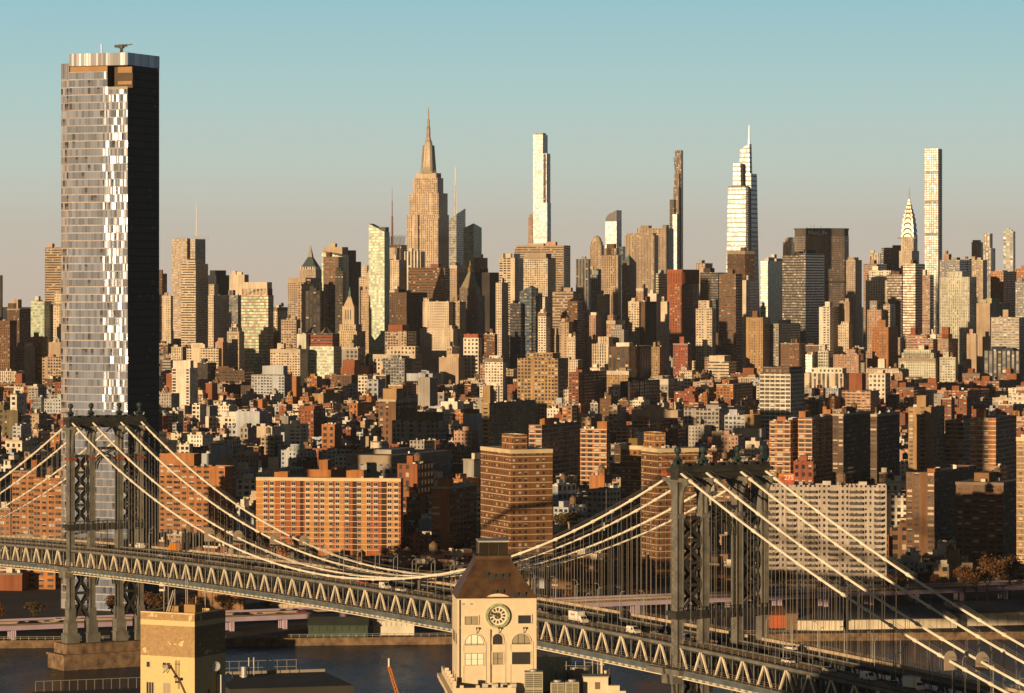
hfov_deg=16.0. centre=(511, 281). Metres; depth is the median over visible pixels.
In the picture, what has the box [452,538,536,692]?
clock tower
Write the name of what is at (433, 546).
building
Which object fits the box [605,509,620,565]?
building
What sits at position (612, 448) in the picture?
building
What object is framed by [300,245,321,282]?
office tower
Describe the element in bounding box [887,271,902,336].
office tower
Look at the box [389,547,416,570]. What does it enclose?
building
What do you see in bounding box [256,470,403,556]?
apartment block
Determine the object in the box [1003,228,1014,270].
office tower
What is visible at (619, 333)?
brick building
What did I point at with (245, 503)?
building
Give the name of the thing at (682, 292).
office tower
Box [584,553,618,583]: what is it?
building
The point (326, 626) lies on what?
shed
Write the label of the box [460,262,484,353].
masonry tower
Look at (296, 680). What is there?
dark roof building
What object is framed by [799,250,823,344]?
office tower
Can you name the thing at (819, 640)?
lamp post
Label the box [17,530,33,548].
building
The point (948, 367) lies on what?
apartment tower
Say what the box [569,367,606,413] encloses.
apartment tower
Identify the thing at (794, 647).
car
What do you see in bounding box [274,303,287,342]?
brick building
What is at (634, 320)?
apartment tower
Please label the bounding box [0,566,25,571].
building
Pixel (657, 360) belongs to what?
brick building
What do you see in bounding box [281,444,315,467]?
brick building
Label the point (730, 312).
office tower
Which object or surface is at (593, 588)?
tree
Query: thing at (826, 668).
car
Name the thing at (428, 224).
skyscraper
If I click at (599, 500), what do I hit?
apartment building
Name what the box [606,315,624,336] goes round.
brick building
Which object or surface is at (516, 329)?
office tower
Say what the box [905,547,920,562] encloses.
building
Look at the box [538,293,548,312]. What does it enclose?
brick building
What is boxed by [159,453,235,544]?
apartment tower
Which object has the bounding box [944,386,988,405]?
apartment tower
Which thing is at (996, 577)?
building
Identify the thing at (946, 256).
plain building
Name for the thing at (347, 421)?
building
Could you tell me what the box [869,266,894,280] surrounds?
office tower
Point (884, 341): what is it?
brick building
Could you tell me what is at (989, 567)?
tree
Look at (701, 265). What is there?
brick building
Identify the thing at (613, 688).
ledge block
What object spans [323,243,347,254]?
plain building
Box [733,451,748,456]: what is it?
building
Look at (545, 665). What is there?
roof wall
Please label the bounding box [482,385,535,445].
apartment tower
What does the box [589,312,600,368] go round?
brick building
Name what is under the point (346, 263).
glass tower
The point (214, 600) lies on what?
pier shed
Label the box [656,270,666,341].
office tower
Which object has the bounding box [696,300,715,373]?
apartment tower
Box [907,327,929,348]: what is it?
apartment tower
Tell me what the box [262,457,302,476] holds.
brick building
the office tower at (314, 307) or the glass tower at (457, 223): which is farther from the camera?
the glass tower at (457, 223)
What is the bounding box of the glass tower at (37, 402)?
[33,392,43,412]
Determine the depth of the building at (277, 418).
3448.68 m
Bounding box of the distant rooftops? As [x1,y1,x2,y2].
[0,330,1023,569]
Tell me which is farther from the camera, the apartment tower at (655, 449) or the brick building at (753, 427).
the brick building at (753, 427)
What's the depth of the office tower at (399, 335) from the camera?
4567.51 m
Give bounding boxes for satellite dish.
[211,661,219,670]
[225,672,231,681]
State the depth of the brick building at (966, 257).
6006.22 m
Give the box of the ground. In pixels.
[0,307,1023,639]
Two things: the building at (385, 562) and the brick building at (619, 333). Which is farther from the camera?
the brick building at (619, 333)
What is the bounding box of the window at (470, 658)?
[464,652,484,665]
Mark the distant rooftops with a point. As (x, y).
(935, 396)
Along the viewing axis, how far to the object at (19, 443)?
2842.39 m
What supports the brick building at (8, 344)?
on the ground
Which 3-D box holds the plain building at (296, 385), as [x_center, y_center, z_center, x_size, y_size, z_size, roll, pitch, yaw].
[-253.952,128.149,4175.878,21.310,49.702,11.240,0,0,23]
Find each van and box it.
[135,543,142,547]
[379,582,390,588]
[626,625,639,633]
[684,633,693,641]
[860,671,876,680]
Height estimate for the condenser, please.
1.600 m
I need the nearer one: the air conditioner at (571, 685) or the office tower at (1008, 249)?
the air conditioner at (571, 685)
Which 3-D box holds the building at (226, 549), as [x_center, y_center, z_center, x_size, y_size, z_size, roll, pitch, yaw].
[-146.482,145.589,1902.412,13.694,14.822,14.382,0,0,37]
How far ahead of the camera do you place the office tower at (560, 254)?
5960.46 m
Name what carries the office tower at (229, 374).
on the ground
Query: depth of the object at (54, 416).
3360.17 m
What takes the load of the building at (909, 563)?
on the ground
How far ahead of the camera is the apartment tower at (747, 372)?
4505.64 m
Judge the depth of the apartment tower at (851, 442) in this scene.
2368.80 m
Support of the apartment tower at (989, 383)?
on the ground
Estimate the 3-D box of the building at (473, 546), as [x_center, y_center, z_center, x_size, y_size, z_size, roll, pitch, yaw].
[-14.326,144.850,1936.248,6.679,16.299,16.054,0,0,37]
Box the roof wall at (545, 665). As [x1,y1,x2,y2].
[537,655,603,690]
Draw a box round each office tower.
[42,354,60,385]
[45,243,60,303]
[159,270,166,342]
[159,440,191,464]
[172,200,208,337]
[181,259,207,347]
[197,359,215,381]
[205,411,235,430]
[213,366,253,382]
[225,381,250,397]
[227,324,243,369]
[298,279,318,332]
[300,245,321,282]
[305,286,322,332]
[323,252,342,332]
[335,267,345,332]
[383,355,410,384]
[385,325,415,353]
[390,201,406,259]
[392,411,446,442]
[404,248,424,289]
[409,264,449,301]
[510,300,523,368]
[515,242,569,290]
[517,352,567,423]
[553,288,578,333]
[576,256,589,314]
[590,266,600,274]
[590,270,600,314]
[592,337,615,370]
[601,244,620,319]
[608,342,652,377]
[620,377,659,404]
[624,233,658,292]
[637,225,673,273]
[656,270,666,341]
[667,269,698,357]
[684,404,744,446]
[700,268,726,332]
[708,355,735,378]
[719,270,741,372]
[724,409,744,429]
[742,275,757,372]
[782,252,802,322]
[794,227,848,306]
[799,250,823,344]
[804,368,848,389]
[818,344,832,367]
[863,260,886,340]
[866,277,886,350]
[869,250,880,263]
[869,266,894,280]
[881,245,900,270]
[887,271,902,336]
[903,260,924,348]
[922,270,933,334]
[940,257,969,276]
[940,271,975,365]
[983,234,994,297]
[984,346,1023,384]
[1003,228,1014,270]
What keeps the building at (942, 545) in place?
on the ground
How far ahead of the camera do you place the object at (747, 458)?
2566.91 m
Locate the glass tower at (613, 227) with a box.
[605,210,621,247]
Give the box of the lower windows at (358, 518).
[264,517,397,548]
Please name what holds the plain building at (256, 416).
on the ground
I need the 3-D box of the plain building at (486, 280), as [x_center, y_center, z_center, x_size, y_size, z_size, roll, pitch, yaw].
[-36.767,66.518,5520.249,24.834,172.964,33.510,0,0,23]
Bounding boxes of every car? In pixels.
[241,563,250,567]
[395,587,405,591]
[433,592,444,596]
[548,611,559,616]
[781,658,794,663]
[784,645,796,649]
[822,666,836,672]
[887,680,901,685]
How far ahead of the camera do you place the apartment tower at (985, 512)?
1905.99 m
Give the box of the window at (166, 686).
[162,682,170,692]
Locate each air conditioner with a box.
[524,669,542,692]
[551,680,563,692]
[565,679,578,692]
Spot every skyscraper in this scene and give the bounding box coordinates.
[407,107,448,267]
[533,133,550,242]
[670,150,682,268]
[726,128,759,316]
[897,188,918,274]
[925,149,941,333]
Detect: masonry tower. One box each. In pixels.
[338,288,364,346]
[361,270,368,354]
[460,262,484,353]
[590,236,603,268]
[622,255,635,328]
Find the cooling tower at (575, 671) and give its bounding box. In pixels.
[551,658,599,692]
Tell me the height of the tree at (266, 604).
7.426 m
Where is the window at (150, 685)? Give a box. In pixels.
[146,681,154,692]
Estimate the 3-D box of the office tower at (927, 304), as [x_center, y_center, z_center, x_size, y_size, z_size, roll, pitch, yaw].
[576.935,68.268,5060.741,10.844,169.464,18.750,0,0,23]
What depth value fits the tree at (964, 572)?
1717.46 m
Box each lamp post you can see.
[819,627,823,655]
[932,650,937,678]
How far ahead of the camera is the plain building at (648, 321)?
4619.60 m
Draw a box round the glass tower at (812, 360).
[806,352,817,372]
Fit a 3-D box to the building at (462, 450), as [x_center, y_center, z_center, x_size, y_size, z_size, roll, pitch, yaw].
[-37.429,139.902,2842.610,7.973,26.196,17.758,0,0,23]
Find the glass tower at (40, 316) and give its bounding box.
[31,296,50,354]
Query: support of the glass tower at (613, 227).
on the ground
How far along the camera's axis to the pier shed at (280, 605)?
1660.00 m
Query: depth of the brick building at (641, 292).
5302.92 m
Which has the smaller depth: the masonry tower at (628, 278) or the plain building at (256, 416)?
the plain building at (256, 416)
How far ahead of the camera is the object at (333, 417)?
3290.47 m
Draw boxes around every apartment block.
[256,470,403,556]
[768,470,886,596]
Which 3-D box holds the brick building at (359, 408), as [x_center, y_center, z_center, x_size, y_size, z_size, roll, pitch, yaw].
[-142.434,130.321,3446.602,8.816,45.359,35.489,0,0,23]
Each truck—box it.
[168,542,180,551]
[568,610,587,623]
[903,675,924,690]
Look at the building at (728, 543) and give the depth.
1928.03 m
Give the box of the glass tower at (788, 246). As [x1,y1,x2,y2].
[783,237,793,255]
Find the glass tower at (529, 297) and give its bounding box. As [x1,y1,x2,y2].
[520,286,537,357]
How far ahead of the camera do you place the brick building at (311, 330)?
4698.53 m
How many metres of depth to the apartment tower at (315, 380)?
4389.04 m
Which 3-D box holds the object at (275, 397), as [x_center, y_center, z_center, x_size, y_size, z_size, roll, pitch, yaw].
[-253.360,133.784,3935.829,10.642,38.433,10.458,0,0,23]
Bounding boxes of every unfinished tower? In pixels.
[241,282,273,373]
[305,333,341,377]
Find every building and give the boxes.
[0,275,2,319]
[0,317,16,370]
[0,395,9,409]
[0,405,21,437]
[0,447,10,471]
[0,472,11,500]
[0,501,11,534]
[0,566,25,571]
[0,567,29,590]
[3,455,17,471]
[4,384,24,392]
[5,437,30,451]
[7,299,29,342]
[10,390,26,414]
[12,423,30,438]
[17,342,34,381]
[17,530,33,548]
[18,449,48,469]
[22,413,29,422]
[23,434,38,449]
[26,568,60,588]
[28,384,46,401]
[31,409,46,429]
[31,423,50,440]
[40,422,57,431]
[43,393,60,413]
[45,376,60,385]
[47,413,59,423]
[49,337,60,356]
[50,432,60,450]
[51,292,60,341]
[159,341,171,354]
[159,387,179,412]
[159,431,166,440]
[159,537,165,546]
[159,583,170,590]
[162,293,172,346]
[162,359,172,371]
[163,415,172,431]
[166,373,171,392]
[168,530,190,548]
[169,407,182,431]
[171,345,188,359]
[171,431,191,439]
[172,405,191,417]
[173,422,181,431]
[186,524,206,550]
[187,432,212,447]
[190,420,208,433]
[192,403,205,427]
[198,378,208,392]
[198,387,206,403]
[199,398,212,404]
[202,449,217,464]
[203,532,244,551]
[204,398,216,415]
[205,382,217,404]
[208,270,228,294]
[208,284,228,347]
[210,440,230,464]
[210,531,232,544]
[213,394,235,405]
[215,338,227,365]
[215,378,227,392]
[217,425,227,434]
[219,392,238,398]
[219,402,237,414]
[219,434,239,439]
[219,546,242,552]
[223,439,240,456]
[225,657,353,692]
[226,392,241,405]
[228,548,254,563]
[229,271,248,294]
[236,408,267,435]
[236,445,258,476]
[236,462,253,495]
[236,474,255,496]
[236,499,252,529]
[237,512,255,531]
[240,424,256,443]
[241,524,255,534]
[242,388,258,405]
[243,490,255,502]
[246,528,255,552]
[247,445,262,457]
[248,500,255,515]
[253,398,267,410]
[254,554,275,566]
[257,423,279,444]
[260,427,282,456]
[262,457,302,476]
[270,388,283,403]
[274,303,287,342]
[274,329,278,348]
[275,411,288,424]
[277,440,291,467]
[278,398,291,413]
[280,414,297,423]
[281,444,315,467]
[282,551,309,562]
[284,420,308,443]
[285,390,297,403]
[288,372,300,398]
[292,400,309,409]
[297,328,308,376]
[298,405,324,437]
[298,559,324,572]
[300,392,312,403]
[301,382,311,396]
[304,437,319,449]
[304,459,345,476]
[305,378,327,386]
[306,327,317,332]
[312,389,341,408]
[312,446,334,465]
[321,327,331,332]
[321,552,354,562]
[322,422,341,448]
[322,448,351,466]
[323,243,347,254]
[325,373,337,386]
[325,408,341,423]
[329,558,342,564]
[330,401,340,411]
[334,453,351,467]
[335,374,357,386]
[341,343,365,366]
[341,360,372,374]
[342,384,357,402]
[342,413,355,426]
[342,443,354,449]
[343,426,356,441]
[344,550,378,582]
[346,447,451,478]
[348,250,360,323]
[349,396,372,415]
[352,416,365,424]
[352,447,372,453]
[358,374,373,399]
[359,265,368,323]
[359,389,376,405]
[360,418,372,431]
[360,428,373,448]
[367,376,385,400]
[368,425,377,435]
[369,559,391,571]
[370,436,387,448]
[373,346,421,374]
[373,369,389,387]
[378,388,417,447]
[378,570,414,587]
[382,554,415,559]
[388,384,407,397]
[389,289,426,345]
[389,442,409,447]
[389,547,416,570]
[390,255,406,289]
[390,286,410,291]
[397,452,433,500]
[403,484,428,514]
[403,513,418,537]
[407,370,442,384]
[408,513,420,524]
[409,531,431,555]
[409,558,439,573]
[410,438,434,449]
[415,573,454,590]
[418,374,436,406]
[418,517,430,530]
[420,325,457,372]
[421,541,444,562]
[423,298,452,328]
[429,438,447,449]
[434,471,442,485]
[435,556,470,572]
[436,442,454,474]
[436,548,455,553]
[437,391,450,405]
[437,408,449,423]
[437,666,550,692]
[439,354,464,384]
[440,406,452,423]
[441,398,463,412]
[442,549,475,559]
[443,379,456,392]
[443,561,468,583]
[446,341,459,353]
[447,420,462,436]
[450,263,465,301]
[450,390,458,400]
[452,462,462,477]
[453,296,465,356]
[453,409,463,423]
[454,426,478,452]
[455,444,472,461]
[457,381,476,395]
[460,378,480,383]
[463,333,482,379]
[463,409,481,452]
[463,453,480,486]
[471,542,475,550]
[476,254,487,271]
[476,268,498,332]
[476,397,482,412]
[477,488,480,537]
[478,520,480,537]
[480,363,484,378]
[496,278,507,367]
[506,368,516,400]
[517,555,541,588]
[528,214,532,242]
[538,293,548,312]
[539,562,555,587]
[550,328,559,352]
[551,566,587,589]
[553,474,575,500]
[553,495,585,524]
[553,500,567,506]
[553,521,567,539]
[553,538,572,554]
[553,553,567,562]
[553,562,578,572]
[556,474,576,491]
[559,316,572,357]
[561,534,585,553]
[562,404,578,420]
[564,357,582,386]
[567,331,576,358]
[567,518,595,543]
[570,549,609,572]
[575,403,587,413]
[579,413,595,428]
[584,533,616,557]
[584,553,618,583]
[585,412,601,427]
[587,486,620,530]
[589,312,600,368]
[589,464,611,488]
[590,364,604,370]
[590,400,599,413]
[597,290,609,336]
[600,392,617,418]
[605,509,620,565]
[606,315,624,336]
[607,368,632,386]
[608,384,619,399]
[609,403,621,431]
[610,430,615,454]
[610,443,621,454]
[611,324,627,342]
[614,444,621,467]
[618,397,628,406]
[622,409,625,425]
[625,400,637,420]
[631,405,682,424]
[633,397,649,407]
[636,284,647,301]
[641,296,655,344]
[648,290,659,345]
[651,341,663,375]
[652,375,674,397]
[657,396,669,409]
[661,297,668,374]
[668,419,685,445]
[673,337,691,376]
[674,391,696,401]
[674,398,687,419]
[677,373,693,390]
[679,365,697,377]
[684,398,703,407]
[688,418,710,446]
[693,369,709,381]
[696,260,712,300]
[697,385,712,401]
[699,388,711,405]
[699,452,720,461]
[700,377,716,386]
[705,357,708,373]
[708,445,721,457]
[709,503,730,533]
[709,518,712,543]
[709,544,723,559]
[709,553,749,564]
[709,556,725,583]
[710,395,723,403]
[711,484,716,494]
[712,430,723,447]
[713,527,716,545]
[717,451,733,461]
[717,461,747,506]
[717,532,744,544]
[717,559,752,588]
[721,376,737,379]
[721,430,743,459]
[721,535,730,544]
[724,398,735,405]
[724,538,755,550]
[724,547,749,557]
[727,247,754,279]
[731,414,765,447]
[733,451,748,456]
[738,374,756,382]
[740,444,759,455]
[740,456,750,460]
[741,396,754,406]
[744,505,755,522]
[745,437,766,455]
[746,311,769,376]
[747,498,755,506]
[748,485,755,502]
[771,254,781,260]
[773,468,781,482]
[780,339,805,372]
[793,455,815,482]
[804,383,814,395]
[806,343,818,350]
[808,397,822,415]
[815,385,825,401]
[824,394,841,408]
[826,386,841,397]
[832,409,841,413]
[833,349,860,372]
[838,322,852,353]
[839,298,851,324]
[846,257,861,346]
[865,359,901,379]
[867,300,885,367]
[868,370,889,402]
[872,320,897,367]
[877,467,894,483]
[884,475,905,492]
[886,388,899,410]
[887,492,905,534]
[887,553,896,583]
[890,522,905,558]
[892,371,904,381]
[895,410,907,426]
[897,555,917,576]
[898,345,937,382]
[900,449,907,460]
[900,452,907,474]
[901,572,917,583]
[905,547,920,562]
[915,569,931,583]
[921,549,940,561]
[926,557,940,569]
[930,329,935,338]
[932,559,950,582]
[937,539,955,554]
[939,544,967,566]
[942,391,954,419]
[943,251,951,259]
[950,562,976,581]
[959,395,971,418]
[960,256,971,276]
[967,329,977,372]
[971,240,982,259]
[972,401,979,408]
[976,298,1009,372]
[977,566,1005,580]
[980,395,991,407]
[990,270,1016,316]
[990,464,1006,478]
[994,562,1015,579]
[998,393,1023,403]
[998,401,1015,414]
[1015,265,1023,281]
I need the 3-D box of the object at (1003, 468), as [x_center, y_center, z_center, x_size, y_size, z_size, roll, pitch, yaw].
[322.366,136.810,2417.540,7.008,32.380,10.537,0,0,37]
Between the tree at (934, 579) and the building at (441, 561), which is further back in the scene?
the building at (441, 561)
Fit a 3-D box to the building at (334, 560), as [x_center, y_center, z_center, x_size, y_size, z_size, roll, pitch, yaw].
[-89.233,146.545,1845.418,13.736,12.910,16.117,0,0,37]
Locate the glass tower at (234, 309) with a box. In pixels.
[228,290,240,327]
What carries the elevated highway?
on the ground
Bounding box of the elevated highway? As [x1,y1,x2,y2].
[0,579,1023,639]
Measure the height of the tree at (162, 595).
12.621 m
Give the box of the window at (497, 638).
[491,633,503,644]
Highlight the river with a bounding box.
[0,639,1023,692]
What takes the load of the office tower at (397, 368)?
on the ground
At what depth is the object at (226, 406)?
3484.20 m
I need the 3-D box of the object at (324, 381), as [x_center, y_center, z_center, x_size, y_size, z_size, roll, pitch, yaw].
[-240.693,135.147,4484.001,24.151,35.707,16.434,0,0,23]
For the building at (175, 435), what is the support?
on the ground
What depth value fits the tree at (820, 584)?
1743.22 m
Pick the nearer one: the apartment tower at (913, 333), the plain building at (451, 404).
the plain building at (451, 404)
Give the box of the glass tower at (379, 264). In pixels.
[369,224,389,364]
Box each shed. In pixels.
[197,588,245,609]
[268,599,313,608]
[307,617,368,636]
[372,617,414,634]
[769,606,784,627]
[783,603,798,629]
[798,608,843,630]
[837,606,957,629]
[944,600,1023,625]
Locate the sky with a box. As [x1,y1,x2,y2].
[0,0,1023,306]
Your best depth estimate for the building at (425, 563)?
1832.93 m
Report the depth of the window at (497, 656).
829.97 m
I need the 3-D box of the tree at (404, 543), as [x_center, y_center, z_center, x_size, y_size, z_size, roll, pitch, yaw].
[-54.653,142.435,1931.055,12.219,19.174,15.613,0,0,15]
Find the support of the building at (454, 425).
on the ground
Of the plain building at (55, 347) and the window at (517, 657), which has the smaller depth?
the window at (517, 657)
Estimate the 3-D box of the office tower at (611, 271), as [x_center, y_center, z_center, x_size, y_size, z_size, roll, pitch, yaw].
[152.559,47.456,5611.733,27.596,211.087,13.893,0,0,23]
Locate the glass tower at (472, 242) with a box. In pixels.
[463,223,481,278]
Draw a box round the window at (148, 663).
[146,661,150,667]
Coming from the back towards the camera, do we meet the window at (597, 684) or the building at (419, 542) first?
the building at (419, 542)
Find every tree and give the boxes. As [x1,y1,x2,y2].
[0,603,6,616]
[23,600,46,617]
[103,594,125,614]
[132,591,167,609]
[150,593,169,607]
[178,592,193,604]
[186,594,206,604]
[219,599,238,609]
[259,601,274,608]
[267,539,298,556]
[398,534,415,552]
[455,542,465,548]
[553,511,580,524]
[562,588,576,596]
[569,509,584,519]
[576,582,601,595]
[627,582,652,594]
[769,569,794,588]
[815,581,826,599]
[882,573,906,603]
[929,574,942,582]
[950,565,971,592]
[953,563,983,600]
[959,567,988,600]
[976,554,1004,599]
[996,554,1023,596]
[996,574,1009,579]
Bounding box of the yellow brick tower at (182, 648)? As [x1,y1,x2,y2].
[141,570,224,692]
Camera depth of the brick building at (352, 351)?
4531.73 m
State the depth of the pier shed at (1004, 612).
1615.56 m
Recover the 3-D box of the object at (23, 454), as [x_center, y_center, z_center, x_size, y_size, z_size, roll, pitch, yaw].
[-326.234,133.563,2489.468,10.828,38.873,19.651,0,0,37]
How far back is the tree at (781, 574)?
1760.43 m
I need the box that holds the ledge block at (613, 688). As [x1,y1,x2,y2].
[608,685,625,692]
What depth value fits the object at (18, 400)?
3520.61 m
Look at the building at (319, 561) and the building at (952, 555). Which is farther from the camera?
the building at (952, 555)
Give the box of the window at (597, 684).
[595,682,599,688]
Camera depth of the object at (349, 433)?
3093.86 m
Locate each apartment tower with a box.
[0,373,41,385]
[12,460,60,548]
[30,332,47,381]
[33,465,60,553]
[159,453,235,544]
[172,360,197,405]
[187,343,220,369]
[251,366,291,400]
[270,343,307,385]
[281,314,300,348]
[288,278,321,318]
[307,374,321,388]
[323,403,335,411]
[431,473,476,552]
[480,382,498,401]
[480,433,552,566]
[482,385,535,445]
[484,329,497,362]
[485,355,505,401]
[499,254,522,368]
[523,254,555,327]
[529,417,579,490]
[538,308,550,351]
[560,301,589,368]
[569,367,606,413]
[580,421,609,490]
[616,426,637,444]
[620,438,643,568]
[628,297,640,344]
[633,416,677,431]
[641,431,698,577]
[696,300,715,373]
[716,379,752,405]
[730,368,757,376]
[760,366,803,435]
[769,416,797,474]
[770,319,799,365]
[798,411,832,483]
[819,302,838,353]
[832,402,870,483]
[842,373,878,413]
[870,406,899,483]
[882,299,894,326]
[892,382,925,404]
[900,393,913,404]
[906,464,975,561]
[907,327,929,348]
[908,338,935,352]
[908,395,944,470]
[919,377,956,389]
[936,327,957,381]
[940,352,957,381]
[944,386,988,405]
[945,415,968,464]
[955,467,1015,563]
[962,368,985,381]
[969,409,1015,478]
[972,256,986,302]
[973,375,1015,396]
[991,310,1023,349]
[1000,368,1018,384]
[1013,410,1023,429]
[1015,278,1023,316]
[1016,381,1023,392]
[1016,434,1023,579]
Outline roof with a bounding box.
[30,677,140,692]
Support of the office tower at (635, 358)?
on the ground
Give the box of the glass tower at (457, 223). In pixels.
[449,167,465,267]
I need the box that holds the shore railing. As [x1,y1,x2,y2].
[0,630,755,639]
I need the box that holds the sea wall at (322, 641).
[0,631,1023,647]
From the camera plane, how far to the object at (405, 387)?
4002.16 m
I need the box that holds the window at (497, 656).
[492,651,503,664]
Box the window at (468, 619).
[464,615,478,624]
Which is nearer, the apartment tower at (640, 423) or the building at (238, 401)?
the apartment tower at (640, 423)
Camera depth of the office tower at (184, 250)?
6118.97 m
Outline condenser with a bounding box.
[482,683,488,687]
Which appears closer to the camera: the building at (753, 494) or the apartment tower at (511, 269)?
the building at (753, 494)
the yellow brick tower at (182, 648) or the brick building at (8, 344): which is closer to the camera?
the yellow brick tower at (182, 648)
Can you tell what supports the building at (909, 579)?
on the ground
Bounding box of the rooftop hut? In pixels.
[582,667,610,692]
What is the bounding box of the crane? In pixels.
[388,658,398,692]
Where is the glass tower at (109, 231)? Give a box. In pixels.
[61,44,159,611]
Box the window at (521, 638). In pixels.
[511,632,531,644]
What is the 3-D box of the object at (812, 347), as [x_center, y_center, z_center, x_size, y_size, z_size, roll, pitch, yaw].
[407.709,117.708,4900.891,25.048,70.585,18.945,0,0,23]
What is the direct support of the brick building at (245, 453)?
on the ground
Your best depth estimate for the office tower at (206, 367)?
4469.31 m
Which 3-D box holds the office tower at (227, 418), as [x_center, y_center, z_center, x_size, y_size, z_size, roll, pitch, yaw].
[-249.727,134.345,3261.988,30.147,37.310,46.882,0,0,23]
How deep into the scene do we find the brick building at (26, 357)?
4527.13 m
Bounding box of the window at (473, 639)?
[464,633,484,645]
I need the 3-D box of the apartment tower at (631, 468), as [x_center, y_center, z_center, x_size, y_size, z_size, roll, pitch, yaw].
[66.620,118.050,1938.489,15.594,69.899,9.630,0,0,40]
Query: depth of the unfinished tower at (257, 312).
4627.46 m
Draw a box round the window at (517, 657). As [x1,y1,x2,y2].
[511,651,531,664]
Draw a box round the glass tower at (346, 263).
[322,252,348,299]
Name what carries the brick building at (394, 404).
on the ground
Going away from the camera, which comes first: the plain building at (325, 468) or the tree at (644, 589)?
the tree at (644, 589)
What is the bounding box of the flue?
[600,661,606,673]
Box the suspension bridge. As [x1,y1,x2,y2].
[0,402,1023,692]
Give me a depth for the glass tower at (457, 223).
6304.95 m
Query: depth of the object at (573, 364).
4446.08 m
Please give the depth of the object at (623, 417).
3179.64 m
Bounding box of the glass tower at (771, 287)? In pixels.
[761,257,781,323]
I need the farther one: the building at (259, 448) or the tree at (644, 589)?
the building at (259, 448)
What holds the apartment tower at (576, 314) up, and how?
on the ground
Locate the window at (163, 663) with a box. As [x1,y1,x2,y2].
[162,662,170,668]
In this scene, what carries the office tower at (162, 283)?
on the ground
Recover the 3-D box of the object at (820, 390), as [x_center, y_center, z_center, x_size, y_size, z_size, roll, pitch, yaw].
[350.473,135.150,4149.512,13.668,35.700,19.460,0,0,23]
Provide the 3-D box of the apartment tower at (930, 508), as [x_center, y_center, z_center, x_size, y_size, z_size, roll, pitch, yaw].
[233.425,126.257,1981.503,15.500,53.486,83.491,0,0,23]
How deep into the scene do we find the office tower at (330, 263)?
5405.66 m
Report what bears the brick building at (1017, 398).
on the ground
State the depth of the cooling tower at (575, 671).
842.04 m
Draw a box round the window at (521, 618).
[517,614,531,623]
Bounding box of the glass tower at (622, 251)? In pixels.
[617,244,625,319]
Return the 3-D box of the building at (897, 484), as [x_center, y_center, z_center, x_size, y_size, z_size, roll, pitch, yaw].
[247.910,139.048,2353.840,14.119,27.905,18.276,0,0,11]
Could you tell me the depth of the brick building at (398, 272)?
5104.66 m

